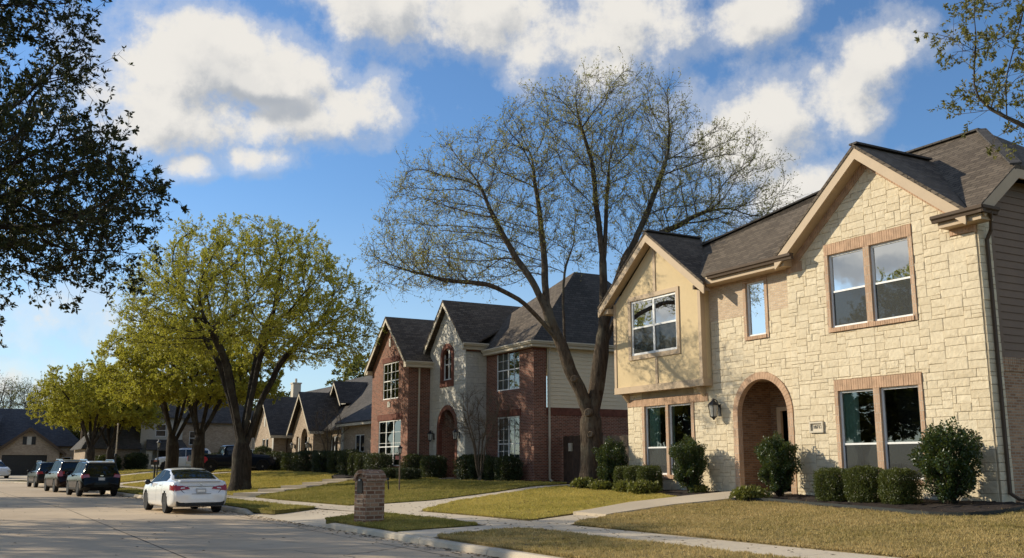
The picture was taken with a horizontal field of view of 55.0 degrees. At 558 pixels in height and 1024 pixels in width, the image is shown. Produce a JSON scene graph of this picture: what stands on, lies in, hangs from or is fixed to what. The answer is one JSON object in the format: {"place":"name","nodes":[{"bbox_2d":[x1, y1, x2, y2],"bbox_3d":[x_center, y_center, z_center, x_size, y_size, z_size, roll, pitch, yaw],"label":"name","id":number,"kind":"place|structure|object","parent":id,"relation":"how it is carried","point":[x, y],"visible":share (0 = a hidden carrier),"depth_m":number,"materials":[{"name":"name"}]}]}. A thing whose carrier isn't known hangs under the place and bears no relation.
{"place":"outdoors","nodes":[
{"label":"outdoors","id":0,"kind":"place"},
{"bbox_2d":[0,475,26,480],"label":"garage driveway","id":1,"kind":"structure","parent":0,"point":[16,477],"depth_m":94.92,"materials":[{"name":"concrete"}]},
{"bbox_2d":[39,471,158,483],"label":"side driveway","id":2,"kind":"structure","parent":0,"point":[125,474],"depth_m":84.60,"materials":[{"name":"concrete"}]},
{"bbox_2d":[151,448,210,469],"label":"white suv","id":3,"kind":"object","parent":2,"relation":"on","point":[184,453],"visible":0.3,"depth_m":83.69,"materials":[{"name":"silver metal"}]},
{"bbox_2d":[120,470,162,474],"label":"lawn","id":4,"kind":"structure","parent":0,"point":[138,472],"depth_m":87.00,"materials":[{"name":"green plant"}]},
{"bbox_2d":[122,450,149,469],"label":"clipped hedge","id":5,"kind":"object","parent":4,"relation":"on","point":[136,460],"visible":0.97,"depth_m":94.08,"materials":[{"name":"green plant"}]},
{"bbox_2d":[120,472,230,485],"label":"driveway","id":6,"kind":"structure","parent":0,"point":[121,484],"depth_m":67.63,"materials":[{"name":"concrete"}]},
{"bbox_2d":[186,445,275,471],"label":"pickup truck","id":7,"kind":"object","parent":6,"relation":"on","point":[223,458],"visible":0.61,"depth_m":69.38,"materials":[{"name":"blue paint"}]},
{"bbox_2d":[120,471,230,482],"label":"lawn","id":8,"kind":"structure","parent":0,"point":[151,479],"depth_m":69.42,"materials":[{"name":"green plant"}]},
{"bbox_2d":[119,468,675,520],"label":"grass","id":9,"kind":"structure","parent":8,"relation":"on","point":[263,479],"depth_m":30.93,"materials":[{"name":"green plant"}]},
{"bbox_2d":[107,490,314,513],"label":"lawn","id":10,"kind":"structure","parent":0,"point":[281,511],"depth_m":31.32,"materials":[{"name":"green plant"}]},
{"bbox_2d":[123,476,332,495],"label":"lawn","id":11,"kind":"structure","parent":0,"point":[228,493],"depth_m":52.68,"materials":[{"name":"plant"}]},
{"bbox_2d":[264,450,287,470],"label":"clipped hedge","id":12,"kind":"object","parent":11,"relation":"on","point":[276,466],"visible":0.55,"depth_m":71.55,"materials":[{"name":"green plant"}]},
{"bbox_2d":[279,450,295,470],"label":"clipped hedge","id":13,"kind":"object","parent":11,"relation":"on","point":[284,463],"visible":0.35,"depth_m":67.22,"materials":[{"name":"green plant"}]},
{"bbox_2d":[333,474,353,478],"bbox_3d":[-10.238,11.458,57.215,3.792,0.365,18.949,5,-12,-27],"label":"planting bed","id":14,"kind":"object","parent":11,"relation":"on","point":[338,476],"visible":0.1,"depth_m":52.30,"materials":[{"name":"grey concrete"}]},
{"bbox_2d":[290,448,322,471],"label":"clipped hedge","id":15,"kind":"object","parent":14,"relation":"on","point":[302,460],"visible":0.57,"depth_m":64.33,"materials":[{"name":"green plant"}]},
{"bbox_2d":[310,448,333,472],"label":"clipped hedge","id":16,"kind":"object","parent":14,"relation":"on","point":[320,455],"visible":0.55,"depth_m":60.71,"materials":[{"name":"green plant"}]},
{"bbox_2d":[306,404,348,451],"bbox_3d":[-11.733,10.271,63.090,3.259,4.590,3.196,1,-11,-4],"label":"crape myrtle","id":17,"kind":"object","parent":14,"relation":"on","point":[327,431],"visible":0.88,"depth_m":62.95,"materials":[{"name":"brown plant"}]},
{"bbox_2d":[326,448,343,473],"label":"clipped hedge","id":18,"kind":"object","parent":14,"relation":"on","point":[332,462],"visible":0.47,"depth_m":56.06,"materials":[{"name":"green plant"}]},
{"bbox_2d":[335,448,363,474],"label":"clipped hedge","id":19,"kind":"object","parent":14,"relation":"on","point":[341,462],"visible":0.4,"depth_m":54.66,"materials":[{"name":"green plant"}]},
{"bbox_2d":[347,451,359,475],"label":"clipped hedge","id":20,"kind":"object","parent":14,"relation":"on","point":[350,467],"visible":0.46,"depth_m":53.08,"materials":[{"name":"green plant"}]},
{"bbox_2d":[353,450,373,473],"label":"clipped hedge","id":21,"kind":"object","parent":14,"relation":"on","point":[357,458],"visible":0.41,"depth_m":52.01,"materials":[{"name":"green plant"}]},
{"bbox_2d":[362,452,394,470],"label":"clipped hedge","id":22,"kind":"object","parent":14,"relation":"on","point":[378,461],"visible":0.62,"depth_m":50.28,"materials":[{"name":"green plant"}]},
{"bbox_2d":[0,483,492,557],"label":"road","id":23,"kind":"structure","parent":0,"point":[38,529],"depth_m":22.70,"materials":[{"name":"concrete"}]},
{"bbox_2d":[27,461,53,487],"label":"grey crossover","id":24,"kind":"object","parent":23,"relation":"on","point":[36,475],"visible":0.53,"depth_m":67.78,"materials":[{"name":"paint"}]},
{"bbox_2d":[44,459,87,491],"bbox_3d":[-26.409,11.655,58.417,2.240,1.887,5.010,7,-13,-33],"label":"maroon suv","id":25,"kind":"object","parent":23,"relation":"on","point":[55,477],"visible":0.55,"depth_m":56.60,"materials":[{"name":"paint"}]},
{"bbox_2d":[66,460,120,495],"bbox_3d":[-21.824,10.320,51.133,2.240,1.817,4.810,7,-13,-33],"label":"black suv","id":26,"kind":"object","parent":23,"relation":"on","point":[101,477],"visible":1,"depth_m":49.41,"materials":[{"name":"paint"}]},
{"bbox_2d":[143,468,226,512],"bbox_3d":[-11.460,7.311,34.207,2.200,1.471,5.000,7,-12,-31],"label":"white sedan","id":27,"kind":"object","parent":23,"relation":"on","point":[168,489],"visible":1,"depth_m":32.48,"materials":[{"name":"paint"}]},
{"bbox_2d":[2,492,456,557],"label":"road joints","id":28,"kind":"object","parent":23,"relation":"on","point":[188,534],"visible":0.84,"depth_m":22.33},
{"bbox_2d":[0,481,560,557],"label":"curb","id":29,"kind":"structure","parent":23,"relation":"on","point":[469,548],"depth_m":19.99,"materials":[{"name":"concrete"}]},
{"bbox_2d":[8,481,1021,557],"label":"leaf litter","id":30,"kind":"object","parent":23,"relation":"on","point":[448,549],"visible":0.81,"depth_m":22.26,"materials":[{"name":"brown plant"}]},
{"bbox_2d":[247,509,353,526],"bbox_3d":[-5.709,7.023,29.139,2.440,0.218,7.600,6,-12,-28],"label":"driveway apron","id":31,"kind":"object","parent":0,"point":[310,518],"visible":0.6,"depth_m":29.21,"materials":[{"name":"concrete"}]},
{"bbox_2d":[118,477,566,529],"bbox_3d":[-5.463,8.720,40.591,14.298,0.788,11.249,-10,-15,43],"label":"lawn","id":32,"kind":"structure","parent":0,"point":[416,496],"depth_m":35.87,"materials":[{"name":"green plant"}]},
{"bbox_2d":[380,467,401,478],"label":"clipped hedge","id":33,"kind":"object","parent":32,"relation":"on","point":[389,472],"visible":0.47,"depth_m":47.24,"materials":[{"name":"green plant"}]},
{"bbox_2d":[395,467,422,479],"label":"clipped hedge","id":34,"kind":"object","parent":32,"relation":"on","point":[409,473],"visible":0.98,"depth_m":45.97,"materials":[{"name":"green plant"}]},
{"bbox_2d":[326,517,476,531],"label":"lawn","id":35,"kind":"structure","parent":0,"point":[340,522],"depth_m":22.71,"materials":[{"name":"plant"}]},
{"bbox_2d":[353,469,386,522],"bbox_3d":[-3.554,5.449,24.426,0.635,1.404,0.583,10,-15,-43],"label":"brick mailbox","id":36,"kind":"object","parent":35,"relation":"on","point":[369,495],"visible":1,"depth_m":24.27,"materials":[{"name":"brown brick"}]},
{"bbox_2d":[400,453,426,475],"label":"clipped hedge","id":37,"kind":"object","parent":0,"point":[411,463],"visible":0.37,"depth_m":48.69,"materials":[{"name":"green plant"}]},
{"bbox_2d":[419,454,447,477],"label":"clipped hedge","id":38,"kind":"object","parent":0,"point":[434,470],"visible":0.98,"depth_m":47.35,"materials":[{"name":"green plant"}]},
{"bbox_2d":[399,525,507,538],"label":"kerb walk","id":39,"kind":"structure","parent":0,"point":[431,533],"depth_m":21.42,"materials":[{"name":"concrete"}]},
{"bbox_2d":[20,480,895,557],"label":"sidewalk","id":40,"kind":"structure","parent":0,"point":[755,548],"depth_m":19.46,"materials":[{"name":"concrete"}]},
{"bbox_2d":[353,484,572,511],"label":"driveway","id":41,"kind":"structure","parent":0,"point":[410,506],"depth_m":32.37,"materials":[{"name":"concrete"}]},
{"bbox_2d":[16,478,1001,525],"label":"terrain","id":42,"kind":"structure","parent":0,"point":[342,510],"depth_m":33.93,"materials":[{"name":"green plant"}]},
{"bbox_2d":[0,375,42,408],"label":"distant bare tree","id":43,"kind":"object","parent":42,"relation":"on","point":[12,392],"visible":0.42,"depth_m":133.01,"materials":[{"name":"grey plant"}]},
{"bbox_2d":[0,377,47,408],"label":"distant bare tree","id":44,"kind":"object","parent":42,"relation":"on","point":[1,387],"visible":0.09,"depth_m":147.13,"materials":[{"name":"grey plant"}]},
{"bbox_2d":[0,408,79,474],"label":"garage house","id":45,"kind":"structure","parent":42,"relation":"on","point":[27,443],"depth_m":112.24,"materials":[{"name":"beige brick"}]},
{"bbox_2d":[1,455,46,474],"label":"garage door","id":46,"kind":"structure","parent":45,"relation":"in","point":[18,464],"depth_m":110.58,"materials":[{"name":"black metal"}]},
{"bbox_2d":[5,371,76,430],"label":"distant bare tree","id":47,"kind":"object","parent":42,"relation":"on","point":[37,388],"visible":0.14,"depth_m":135.59,"materials":[{"name":"grey plant"}]},
{"bbox_2d":[26,354,160,460],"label":"street tree","id":48,"kind":"object","parent":42,"relation":"on","point":[59,392],"visible":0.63,"depth_m":87.48,"materials":[{"name":"green plant"}]},
{"bbox_2d":[44,377,151,431],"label":"street tree","id":49,"kind":"object","parent":42,"relation":"on","point":[67,425],"visible":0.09,"depth_m":96.77,"materials":[{"name":"green plant"}]},
{"bbox_2d":[49,367,170,460],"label":"street tree","id":50,"kind":"object","parent":42,"relation":"on","point":[110,444],"visible":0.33,"depth_m":90.42,"materials":[{"name":"green plant"}]},
{"bbox_2d":[70,391,243,469],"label":"porch house","id":51,"kind":"structure","parent":42,"relation":"on","point":[219,432],"depth_m":98.90,"materials":[{"name":"beige brick"}]},
{"bbox_2d":[87,316,263,468],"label":"street tree","id":52,"kind":"object","parent":42,"relation":"on","point":[172,453],"visible":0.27,"depth_m":65.32,"materials":[{"name":"green plant"}]},
{"bbox_2d":[114,307,292,468],"bbox_3d":[-20.223,7.360,63.375,10.869,11.181,10.810,-6,-12,30],"label":"street tree","id":53,"kind":"object","parent":42,"relation":"on","point":[208,392],"visible":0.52,"depth_m":61.83,"materials":[{"name":"green plant"}]},
{"bbox_2d":[98,211,386,490],"bbox_3d":[-12.990,3.438,48.165,13.399,13.778,13.490,6,-12,-28],"label":"street tree","id":54,"kind":"object","parent":42,"relation":"on","point":[269,328],"visible":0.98,"depth_m":46.67,"materials":[{"name":"green plant"}]},
{"bbox_2d":[233,492,272,497],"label":"stepped walk","id":55,"kind":"structure","parent":42,"relation":"on","point":[248,494],"depth_m":41.99,"materials":[{"name":"concrete"}]},
{"bbox_2d":[247,386,331,452],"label":"arched gable house","id":56,"kind":"structure","parent":42,"relation":"on","point":[322,390],"depth_m":88.44,"materials":[{"name":"beige brick"}]},
{"bbox_2d":[252,376,372,467],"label":"tan brick house","id":57,"kind":"structure","parent":42,"relation":"on","point":[283,424],"depth_m":72.36,"materials":[{"name":"beige brick"}]},
{"bbox_2d":[355,434,363,452],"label":"window","id":58,"kind":"structure","parent":57,"relation":"in","point":[359,439],"depth_m":61.53,"materials":[{"name":"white glass"}]},
{"bbox_2d":[325,351,370,386],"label":"distant leafy tree","id":59,"kind":"object","parent":42,"relation":"on","point":[355,368],"visible":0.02,"depth_m":96.34,"materials":[{"name":"green plant"}]},
{"bbox_2d":[364,272,628,480],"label":"red brick house","id":60,"kind":"structure","parent":42,"relation":"on","point":[422,372],"depth_m":47.29,"materials":[{"name":"red brick"}]},
{"bbox_2d":[379,419,400,465],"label":"window","id":61,"kind":"structure","parent":60,"relation":"in","point":[389,442],"depth_m":51.69,"materials":[{"name":"white glass"}]},
{"bbox_2d":[383,361,398,399],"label":"window","id":62,"kind":"structure","parent":60,"relation":"in","point":[391,370],"depth_m":52.96,"materials":[{"name":"white glass"}]},
{"bbox_2d":[444,349,450,379],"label":"window","id":63,"kind":"structure","parent":60,"relation":"in","point":[447,363],"depth_m":49.44,"materials":[{"name":"glass"}]},
{"bbox_2d":[497,351,518,390],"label":"window","id":64,"kind":"structure","parent":60,"relation":"in","point":[507,364],"depth_m":45.87,"materials":[{"name":"glass"}]},
{"bbox_2d":[498,416,518,462],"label":"window","id":65,"kind":"structure","parent":60,"relation":"in","point":[509,444],"depth_m":45.17,"materials":[{"name":"white glass"}]},
{"bbox_2d":[442,478,570,483],"bbox_3d":[-0.315,9.039,43.885,8.236,0.229,2.733,-10,-15,43],"label":"planting bed","id":66,"kind":"object","parent":42,"relation":"on","point":[568,482],"visible":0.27,"depth_m":43.32,"materials":[{"name":"brown soil"}]},
{"bbox_2d":[452,453,480,478],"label":"clipped hedge","id":67,"kind":"object","parent":66,"relation":"on","point":[461,465],"visible":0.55,"depth_m":45.68,"materials":[{"name":"green plant"}]},
{"bbox_2d":[444,383,512,479],"bbox_3d":[-1.556,6.911,44.496,3.604,4.658,3.856,6,-12,-28],"label":"crape myrtle","id":68,"kind":"object","parent":66,"relation":"on","point":[479,470],"visible":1,"depth_m":44.31,"materials":[{"name":"brown plant"}]},
{"bbox_2d":[466,454,491,479],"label":"clipped hedge","id":69,"kind":"object","parent":66,"relation":"on","point":[471,461],"visible":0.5,"depth_m":44.95,"materials":[{"name":"green plant"}]},
{"bbox_2d":[483,455,504,479],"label":"clipped hedge","id":70,"kind":"object","parent":66,"relation":"on","point":[488,474],"visible":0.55,"depth_m":43.92,"materials":[{"name":"green plant"}]},
{"bbox_2d":[494,455,523,480],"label":"clipped hedge","id":71,"kind":"object","parent":66,"relation":"on","point":[507,471],"visible":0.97,"depth_m":42.99,"materials":[{"name":"green plant"}]},
{"bbox_2d":[353,46,811,479],"bbox_3d":[3.031,-0.552,38.902,18.775,17.644,9.179,2,-11,-12],"label":"budding tree","id":72,"kind":"object","parent":42,"relation":"on","point":[589,402],"visible":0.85,"depth_m":38.17,"materials":[{"name":"brown plant"}]},
{"bbox_2d":[563,432,602,480],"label":"side gate","id":73,"kind":"structure","parent":42,"relation":"on","point":[571,454],"depth_m":43.02,"materials":[{"name":"brown wood"}]},
{"bbox_2d":[603,435,628,464],"bbox_3d":[5.215,7.123,38.470,0.084,2.110,5.780,6,-12,-28],"label":"fence","id":74,"kind":"object","parent":42,"relation":"on","point":[625,438],"visible":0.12,"depth_m":39.86,"materials":[{"name":"brown wood"}]},
{"bbox_2d":[569,485,725,495],"bbox_3d":[4.894,7.360,34.228,4.147,0.264,10.146,4,-12,-23],"label":"planting bed","id":75,"kind":"object","parent":42,"relation":"on","point":[676,492],"visible":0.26,"depth_m":30.37,"materials":[{"name":"brown soil"}]},
{"bbox_2d":[569,476,596,487],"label":"ground cover","id":76,"kind":"object","parent":75,"relation":"on","point":[580,482],"visible":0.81,"depth_m":34.78,"materials":[{"name":"green plant"}]},
{"bbox_2d":[586,478,612,489],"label":"ground cover","id":77,"kind":"object","parent":75,"relation":"on","point":[601,484],"visible":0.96,"depth_m":33.62,"materials":[{"name":"green plant"}]},
{"bbox_2d":[591,436,628,482],"bbox_3d":[3.485,6.468,34.694,1.278,1.851,1.268,-6,-12,29],"label":"holly shrub","id":78,"kind":"object","parent":75,"relation":"on","point":[606,459],"visible":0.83,"depth_m":34.47,"materials":[{"name":"green plant"}]},
{"bbox_2d":[613,464,629,483],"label":"boxwood","id":79,"kind":"object","parent":75,"relation":"on","point":[619,474],"visible":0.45,"depth_m":33.35,"materials":[{"name":"green plant"}]},
{"bbox_2d":[612,478,632,491],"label":"ground cover","id":80,"kind":"object","parent":75,"relation":"on","point":[619,485],"visible":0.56,"depth_m":31.91,"materials":[{"name":"green plant"}]},
{"bbox_2d":[622,464,647,480],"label":"boxwood","id":81,"kind":"object","parent":75,"relation":"on","point":[632,476],"visible":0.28,"depth_m":32.62,"materials":[{"name":"green plant"}]},
{"bbox_2d":[625,479,662,493],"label":"ground cover","id":82,"kind":"object","parent":75,"relation":"on","point":[641,486],"visible":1,"depth_m":30.70,"materials":[{"name":"green plant"}]},
{"bbox_2d":[635,462,662,486],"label":"boxwood","id":83,"kind":"object","parent":75,"relation":"on","point":[644,469],"visible":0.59,"depth_m":31.80,"materials":[{"name":"green plant"}]},
{"bbox_2d":[668,433,708,492],"bbox_3d":[5.498,5.717,30.527,1.268,1.851,1.278,-3,-11,14],"label":"holly shrub","id":84,"kind":"object","parent":75,"relation":"on","point":[690,466],"visible":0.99,"depth_m":30.21,"materials":[{"name":"green plant"}]},
{"bbox_2d":[573,491,790,516],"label":"walkway","id":85,"kind":"structure","parent":42,"relation":"on","point":[632,506],"depth_m":26.41,"materials":[{"name":"concrete"}]},
{"bbox_2d":[597,128,1023,502],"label":"stone house","id":86,"kind":"structure","parent":42,"relation":"on","point":[866,301],"depth_m":26.51,"materials":[{"name":"stone"}]},
{"bbox_2d":[631,292,676,355],"bbox_3d":[4.831,1.555,33.403,0.062,1.900,2.520,6,-12,-28],"label":"window","id":87,"kind":"structure","parent":86,"relation":"in","point":[653,318],"depth_m":33.39,"materials":[{"name":"grey glass"}]},
{"bbox_2d":[646,405,666,474],"bbox_3d":[5.149,5.474,33.414,0.562,2.300,1.180,6,-12,-28],"label":"window","id":88,"kind":"structure","parent":86,"relation":"in","point":[656,433],"depth_m":33.61,"materials":[{"name":"glass"}]},
{"bbox_2d":[670,403,690,474],"bbox_3d":[5.789,5.261,32.280,0.562,2.300,1.180,6,-12,-28],"label":"window","id":89,"kind":"structure","parent":86,"relation":"in","point":[680,414],"depth_m":32.84,"materials":[{"name":"black glass"}]},
{"bbox_2d":[747,280,765,336],"bbox_3d":[7.398,0.894,29.623,0.062,1.640,0.800,6,-12,-28],"label":"window","id":90,"kind":"structure","parent":86,"relation":"in","point":[755,290],"depth_m":29.69,"materials":[{"name":"clear glass"}]},
{"bbox_2d":[829,248,866,327],"bbox_3d":[9.065,0.253,26.432,0.062,2.020,1.230,6,-12,-28],"label":"window","id":91,"kind":"structure","parent":86,"relation":"in","point":[847,280],"depth_m":26.47,"materials":[{"name":"glass"}]},
{"bbox_2d":[840,388,878,475],"bbox_3d":[9.310,4.070,25.788,0.562,2.300,1.180,6,-12,-28],"label":"window","id":92,"kind":"structure","parent":86,"relation":"in","point":[857,406],"depth_m":26.04,"materials":[{"name":"glass"}]},
{"bbox_2d":[870,237,912,320],"bbox_3d":[9.758,0.021,25.202,0.062,2.020,1.230,6,-12,-28],"label":"window","id":93,"kind":"structure","parent":86,"relation":"in","point":[889,260],"depth_m":25.23,"materials":[{"name":"grey glass"}]},
{"bbox_2d":[881,385,924,479],"bbox_3d":[9.979,3.846,24.601,0.562,2.300,1.180,6,-12,-28],"label":"window","id":94,"kind":"structure","parent":86,"relation":"in","point":[900,404],"depth_m":25.00,"materials":[{"name":"black glass"}]},
{"bbox_2d":[913,0,1023,159],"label":"young oak","id":95,"kind":"object","parent":42,"relation":"on","point":[986,100],"visible":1,"depth_m":15.50,"materials":[{"name":"green plant"}]},
{"bbox_2d":[0,0,1023,408],"label":"sky","id":96,"kind":"structure","parent":0,"point":[293,111],"materials":[{"name":"blue"}]},
{"bbox_2d":[532,515,597,525],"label":"front walk","id":97,"kind":"structure","parent":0,"point":[568,520],"depth_m":23.89,"materials":[{"name":"concrete"}]},
{"bbox_2d":[437,497,1023,557],"bbox_3d":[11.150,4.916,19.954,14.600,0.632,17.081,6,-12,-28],"label":"lawn","id":98,"kind":"structure","parent":0,"point":[819,548],"depth_m":17.60,"materials":[{"name":"plant"}]},
{"bbox_2d":[731,498,1023,516],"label":"bed edging","id":99,"kind":"object","parent":98,"relation":"on","point":[987,513],"visible":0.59,"depth_m":20.95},
{"bbox_2d":[747,494,1023,516],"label":"planting bed","id":100,"kind":"object","parent":98,"relation":"on","point":[935,505],"visible":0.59,"depth_m":22.03,"materials":[{"name":"brown soil"}]},
{"bbox_2d":[728,484,772,500],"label":"ground cover","id":101,"kind":"object","parent":100,"relation":"on","point":[742,492],"visible":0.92,"depth_m":26.06,"materials":[{"name":"green plant"}]},
{"bbox_2d":[753,431,803,496],"bbox_3d":[7.337,5.079,27.030,1.278,1.851,1.268,0,-11,-1],"label":"holly shrub","id":102,"kind":"object","parent":100,"relation":"on","point":[777,470],"visible":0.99,"depth_m":26.78,"materials":[{"name":"green plant"}]},
{"bbox_2d":[812,464,852,500],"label":"boxwood","id":103,"kind":"object","parent":100,"relation":"on","point":[828,484],"visible":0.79,"depth_m":24.50,"materials":[{"name":"green plant"}]},
{"bbox_2d":[841,459,886,502],"bbox_3d":[8.532,4.866,23.786,0.946,1.111,0.918,8,-13,-36],"label":"boxwood","id":104,"kind":"object","parent":100,"relation":"on","point":[863,486],"visible":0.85,"depth_m":23.58,"materials":[{"name":"green plant"}]},
{"bbox_2d":[876,464,923,504],"bbox_3d":[9.038,4.734,22.916,0.918,1.048,0.946,3,-11,-15],"label":"boxwood","id":105,"kind":"object","parent":100,"relation":"on","point":[899,488],"visible":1,"depth_m":22.68,"materials":[{"name":"green plant"}]},
{"bbox_2d":[907,416,983,503],"bbox_3d":[9.877,4.087,22.125,1.584,2.015,1.596,0,-11,1],"label":"holly shrub","id":106,"kind":"object","parent":100,"relation":"on","point":[949,478],"visible":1,"depth_m":21.90,"materials":[{"name":"green plant"}]},
{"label":"far side verge","id":107,"kind":"structure","parent":0,"visible":0},
{"bbox_2d":[0,0,189,347],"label":"evergreen oak","id":108,"kind":"object","parent":107,"relation":"on","point":[88,149],"visible":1,"depth_m":11.55,"materials":[{"name":"green plant"}]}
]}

